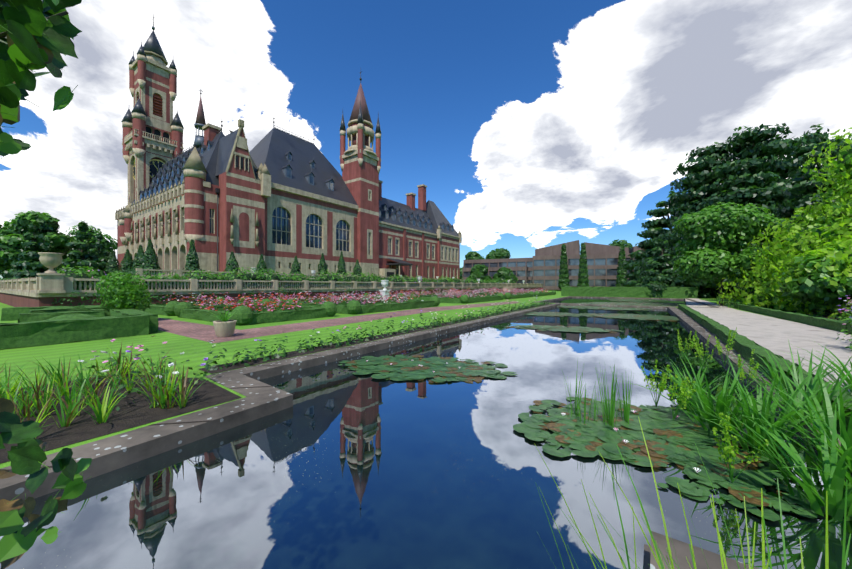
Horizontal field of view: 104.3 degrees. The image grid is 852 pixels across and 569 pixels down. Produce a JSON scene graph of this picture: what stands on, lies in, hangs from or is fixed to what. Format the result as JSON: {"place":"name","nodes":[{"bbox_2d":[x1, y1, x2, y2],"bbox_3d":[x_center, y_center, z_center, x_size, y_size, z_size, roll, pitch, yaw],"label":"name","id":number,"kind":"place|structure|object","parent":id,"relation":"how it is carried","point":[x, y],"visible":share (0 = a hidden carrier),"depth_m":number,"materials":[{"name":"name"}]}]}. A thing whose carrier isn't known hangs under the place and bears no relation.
{"place":"outdoors","nodes":[
{"label":"outdoors","id":0,"kind":"place"},
{"bbox_2d":[0,276,543,306],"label":"terrace","id":1,"kind":"structure","parent":0,"point":[19,299],"depth_m":28.44,"materials":[{"name":"stone"}]},
{"bbox_2d":[0,221,63,279],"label":"tree","id":2,"kind":"object","parent":1,"relation":"on","point":[28,264],"visible":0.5,"depth_m":38.16,"materials":[{"name":"green plant"}]},
{"bbox_2d":[0,219,64,274],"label":"tree","id":3,"kind":"object","parent":1,"relation":"on","point":[6,223],"depth_m":68.62,"materials":[{"name":"green plant"}]},
{"bbox_2d":[0,210,75,272],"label":"tree","id":4,"kind":"object","parent":1,"relation":"on","point":[10,244],"visible":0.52,"depth_m":49.46,"materials":[{"name":"green plant"}]},
{"bbox_2d":[59,221,110,276],"bbox_3d":[-47.968,-4.130,46.271,6.263,10.002,6.425,0,0,-32],"label":"tree","id":5,"kind":"object","parent":1,"relation":"on","point":[79,255],"visible":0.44,"depth_m":45.96,"materials":[{"name":"green plant"}]},
{"bbox_2d":[61,224,116,268],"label":"tree","id":6,"kind":"object","parent":1,"relation":"on","point":[112,243],"visible":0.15,"depth_m":92.26,"materials":[{"name":"green plant"}]},
{"bbox_2d":[87,232,109,269],"bbox_3d":[-52.235,-3.801,53.060,5.868,9.456,5.448,0,0,12],"label":"tree","id":7,"kind":"object","parent":1,"relation":"on","point":[98,244],"visible":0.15,"depth_m":52.67,"materials":[{"name":"green plant"}]},
{"bbox_2d":[105,250,119,272],"bbox_3d":[-49.571,-3.255,52.449,2.913,4.624,2.885,0,0,35],"label":"yew cone","id":8,"kind":"object","parent":1,"relation":"on","point":[112,266],"visible":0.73,"depth_m":52.04,"materials":[{"name":"green plant"}]},
{"bbox_2d":[117,249,132,275],"bbox_3d":[-44.767,-3.166,49.690,2.876,4.445,2.927,0,0,35],"label":"yew cone","id":9,"kind":"object","parent":1,"relation":"on","point":[126,263],"visible":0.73,"depth_m":49.24,"materials":[{"name":"green plant"}]},
{"bbox_2d":[129,245,144,275],"bbox_3d":[-40.218,-3.337,46.672,2.935,4.788,2.933,0,0,35],"label":"yew cone","id":10,"kind":"object","parent":1,"relation":"on","point":[137,262],"visible":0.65,"depth_m":46.13,"materials":[{"name":"green plant"}]},
{"bbox_2d":[139,239,163,274],"bbox_3d":[-35.947,-3.458,43.150,2.894,5.030,2.918,0,0,35],"label":"yew cone","id":11,"kind":"object","parent":1,"relation":"on","point":[150,261],"visible":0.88,"depth_m":42.79,"materials":[{"name":"green plant"}]},
{"bbox_2d":[181,239,201,275],"bbox_3d":[-30.053,-3.443,42.590,2.403,5.000,2.366,0,0,35],"label":"yew cone","id":12,"kind":"object","parent":1,"relation":"on","point":[192,263],"visible":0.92,"depth_m":42.24,"materials":[{"name":"green plant"}]},
{"bbox_2d":[222,251,239,274],"bbox_3d":[-27.067,-2.838,46.349,2.847,3.789,2.798,0,0,35],"label":"yew cone","id":13,"kind":"object","parent":1,"relation":"on","point":[232,264],"visible":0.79,"depth_m":45.94,"materials":[{"name":"green plant"}]},
{"bbox_2d":[256,254,268,274],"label":"yew cone","id":14,"kind":"object","parent":1,"relation":"on","point":[261,264],"visible":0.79,"depth_m":50.19,"materials":[{"name":"green plant"}]},
{"bbox_2d":[0,268,542,292],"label":"terrace balustrade","id":15,"kind":"object","parent":1,"relation":"on","point":[31,285],"visible":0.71,"depth_m":33.44,"materials":[{"name":"stone"}]},
{"bbox_2d":[115,13,461,279],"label":"palace","id":16,"kind":"structure","parent":1,"relation":"on","point":[279,199],"depth_m":67.93,"materials":[{"name":"brick"}]},
{"bbox_2d":[290,256,301,275],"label":"yew cone","id":17,"kind":"object","parent":1,"relation":"on","point":[295,267],"visible":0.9,"depth_m":54.33,"materials":[{"name":"green plant"}]},
{"bbox_2d":[316,253,328,277],"bbox_3d":[-18.338,-3.359,58.795,2.750,4.832,2.708,0,0,35],"label":"yew cone","id":18,"kind":"object","parent":1,"relation":"on","point":[322,266],"visible":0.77,"depth_m":58.36,"materials":[{"name":"green plant"}]},
{"bbox_2d":[336,251,347,276],"bbox_3d":[-15.697,-3.639,61.722,2.589,5.392,2.675,0,0,35],"label":"yew cone","id":19,"kind":"object","parent":1,"relation":"on","point":[341,267],"visible":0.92,"depth_m":61.27,"materials":[{"name":"green plant"}]},
{"bbox_2d":[352,259,362,275],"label":"yew cone","id":20,"kind":"object","parent":1,"relation":"on","point":[357,269],"visible":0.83,"depth_m":66.08,"materials":[{"name":"green plant"}]},
{"bbox_2d":[0,290,834,468],"bbox_3d":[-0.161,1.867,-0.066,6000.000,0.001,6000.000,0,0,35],"label":"ground","id":21,"kind":"structure","parent":0,"point":[14,359],"depth_m":10.07,"materials":[{"name":"green plant"}]},
{"bbox_2d":[0,224,12,235],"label":"tree","id":22,"kind":"object","parent":21,"relation":"on","point":[3,231],"visible":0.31,"depth_m":54.34,"materials":[{"name":"green plant"}]},
{"bbox_2d":[93,271,151,314],"bbox_3d":[-15.013,0.570,16.484,2.222,2.584,2.123,0,0,35],"label":"weeping shrub","id":23,"kind":"object","parent":21,"relation":"on","point":[124,292],"visible":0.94,"depth_m":16.04,"materials":[{"name":"green plant"}]},
{"bbox_2d":[36,252,524,336],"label":"garden urns","id":24,"kind":"object","parent":21,"relation":"on","point":[51,280],"visible":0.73,"depth_m":20.72,"materials":[{"name":"stone"}]},
{"bbox_2d":[3,105,758,568],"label":"foreground stonework","id":25,"kind":"object","parent":21,"relation":"on","point":[681,549],"visible":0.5,"depth_m":1.93,"materials":[{"name":"stone"}]},
{"bbox_2d":[0,0,91,568],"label":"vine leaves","id":26,"kind":"object","parent":25,"relation":"attached to","point":[36,34],"visible":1,"depth_m":0.95,"materials":[{"name":"green plant"}]},
{"bbox_2d":[0,308,851,568],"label":"ornamental grasses","id":27,"kind":"object","parent":21,"relation":"on","point":[765,432],"visible":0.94,"depth_m":4.27,"materials":[{"name":"green plant"}]},
{"bbox_2d":[0,286,851,430],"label":"hedges","id":28,"kind":"object","parent":21,"relation":"on","point":[43,325],"visible":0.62,"depth_m":15.60,"materials":[{"name":"green plant"}]},
{"bbox_2d":[0,296,851,568],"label":"pond coping","id":29,"kind":"object","parent":21,"relation":"on","point":[121,450],"visible":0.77,"depth_m":5.13,"materials":[{"name":"stone"}]},
{"bbox_2d":[0,298,851,463],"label":"garden paths","id":30,"kind":"structure","parent":21,"relation":"on","point":[773,335],"depth_m":9.29,"materials":[{"name":"brick"}]},
{"bbox_2d":[672,202,780,305],"bbox_3d":[26.915,-2.811,30.125,7.273,9.363,6.655,0,0,35],"label":"tree","id":31,"kind":"object","parent":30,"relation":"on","point":[713,237],"visible":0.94,"depth_m":29.11,"materials":[{"name":"green plant"}]},
{"bbox_2d":[777,235,851,314],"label":"shrub","id":32,"kind":"object","parent":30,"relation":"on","point":[800,285],"visible":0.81,"depth_m":18.96,"materials":[{"name":"green plant"}]},
{"bbox_2d":[52,265,851,410],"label":"flower beds","id":33,"kind":"object","parent":21,"relation":"on","point":[244,275],"visible":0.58,"depth_m":25.09,"materials":[{"name":"green plant"}]},
{"bbox_2d":[460,251,484,279],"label":"tree","id":34,"kind":"object","parent":21,"relation":"on","point":[472,255],"visible":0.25,"depth_m":173.77,"materials":[{"name":"green plant"}]},
{"bbox_2d":[467,264,491,280],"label":"bush","id":35,"kind":"object","parent":21,"relation":"on","point":[478,271],"visible":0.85,"depth_m":116.24,"materials":[{"name":"green plant"}]},
{"bbox_2d":[485,249,510,258],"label":"tree","id":36,"kind":"object","parent":21,"relation":"on","point":[501,254],"visible":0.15,"depth_m":153.97,"materials":[{"name":"green plant"}]},
{"bbox_2d":[492,267,517,282],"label":"bush","id":37,"kind":"object","parent":21,"relation":"on","point":[502,274],"visible":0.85,"depth_m":114.83,"materials":[{"name":"green plant"}]},
{"bbox_2d":[463,240,641,289],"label":"academy building","id":38,"kind":"structure","parent":21,"relation":"on","point":[542,266],"depth_m":111.44,"materials":[{"name":"brick"}]},
{"bbox_2d":[558,244,569,288],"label":"columnar tree","id":39,"kind":"object","parent":21,"relation":"on","point":[563,280],"visible":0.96,"depth_m":98.10,"materials":[{"name":"green plant"}]},
{"bbox_2d":[577,243,588,286],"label":"columnar tree","id":40,"kind":"object","parent":21,"relation":"on","point":[583,279],"visible":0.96,"depth_m":97.82,"materials":[{"name":"green plant"}]},
{"bbox_2d":[615,245,626,286],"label":"columnar tree","id":41,"kind":"object","parent":21,"relation":"on","point":[621,276],"visible":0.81,"depth_m":97.62,"materials":[{"name":"green plant"}]},
{"bbox_2d":[609,239,632,249],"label":"tree","id":42,"kind":"object","parent":21,"relation":"on","point":[624,243],"visible":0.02,"depth_m":165.74,"materials":[{"name":"green plant"}]},
{"bbox_2d":[620,190,688,286],"bbox_3d":[47.719,-8.177,63.780,18.167,20.201,18.712,0,0,35],"label":"cedar tree","id":43,"kind":"object","parent":21,"relation":"on","point":[655,229],"visible":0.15,"depth_m":64.64,"materials":[{"name":"green plant"}]},
{"bbox_2d":[635,239,680,297],"bbox_3d":[35.512,-2.301,50.676,6.797,9.554,6.401,0,0,35],"label":"yew tree","id":44,"kind":"object","parent":21,"relation":"on","point":[654,279],"visible":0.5,"depth_m":49.54,"materials":[{"name":"green plant"}]},
{"bbox_2d":[678,275,734,297],"bbox_3d":[40.875,-3.318,49.165,7.681,11.592,8.107,0,0,35],"label":"hedge","id":45,"kind":"object","parent":21,"relation":"on","point":[706,293],"visible":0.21,"depth_m":46.42,"materials":[{"name":"green plant"}]},
{"bbox_2d":[633,123,812,296],"bbox_3d":[49.211,-11.256,51.890,28.235,26.346,28.102,0,0,35],"label":"cedar tree","id":46,"kind":"object","parent":21,"relation":"on","point":[748,173],"visible":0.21,"depth_m":47.76,"materials":[{"name":"green plant"}]},
{"bbox_2d":[725,216,800,278],"bbox_3d":[36.181,-2.714,35.929,6.536,9.172,7.279,0,0,12],"label":"shrub","id":47,"kind":"object","parent":21,"relation":"on","point":[771,238],"visible":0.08,"depth_m":34.46,"materials":[{"name":"green plant"}]},
{"bbox_2d":[716,127,851,317],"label":"golden cypress tree","id":48,"kind":"object","parent":21,"relation":"on","point":[833,224],"visible":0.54,"depth_m":23.02,"materials":[{"name":"green plant"}]},
{"bbox_2d":[733,137,850,294],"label":"cedar tree","id":49,"kind":"object","parent":21,"relation":"on","point":[805,186],"depth_m":36.55,"materials":[{"name":"green plant"}]},
{"bbox_2d":[778,124,851,181],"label":"cedar tree","id":50,"kind":"object","parent":21,"relation":"on","point":[817,137],"visible":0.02,"depth_m":56.19,"materials":[{"name":"green plant"}]},
{"bbox_2d":[0,298,851,568],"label":"pond water","id":51,"kind":"structure","parent":0,"point":[335,466],"depth_m":3.40,"materials":[{"name":"blue liquid"}]},
{"bbox_2d":[338,299,824,520],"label":"lily pads","id":52,"kind":"object","parent":51,"relation":"on","point":[679,437],"visible":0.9,"depth_m":4.51,"materials":[{"name":"green plant"}]},
{"bbox_2d":[0,0,851,278],"label":"sky","id":53,"kind":"structure","parent":0,"point":[530,125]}
]}

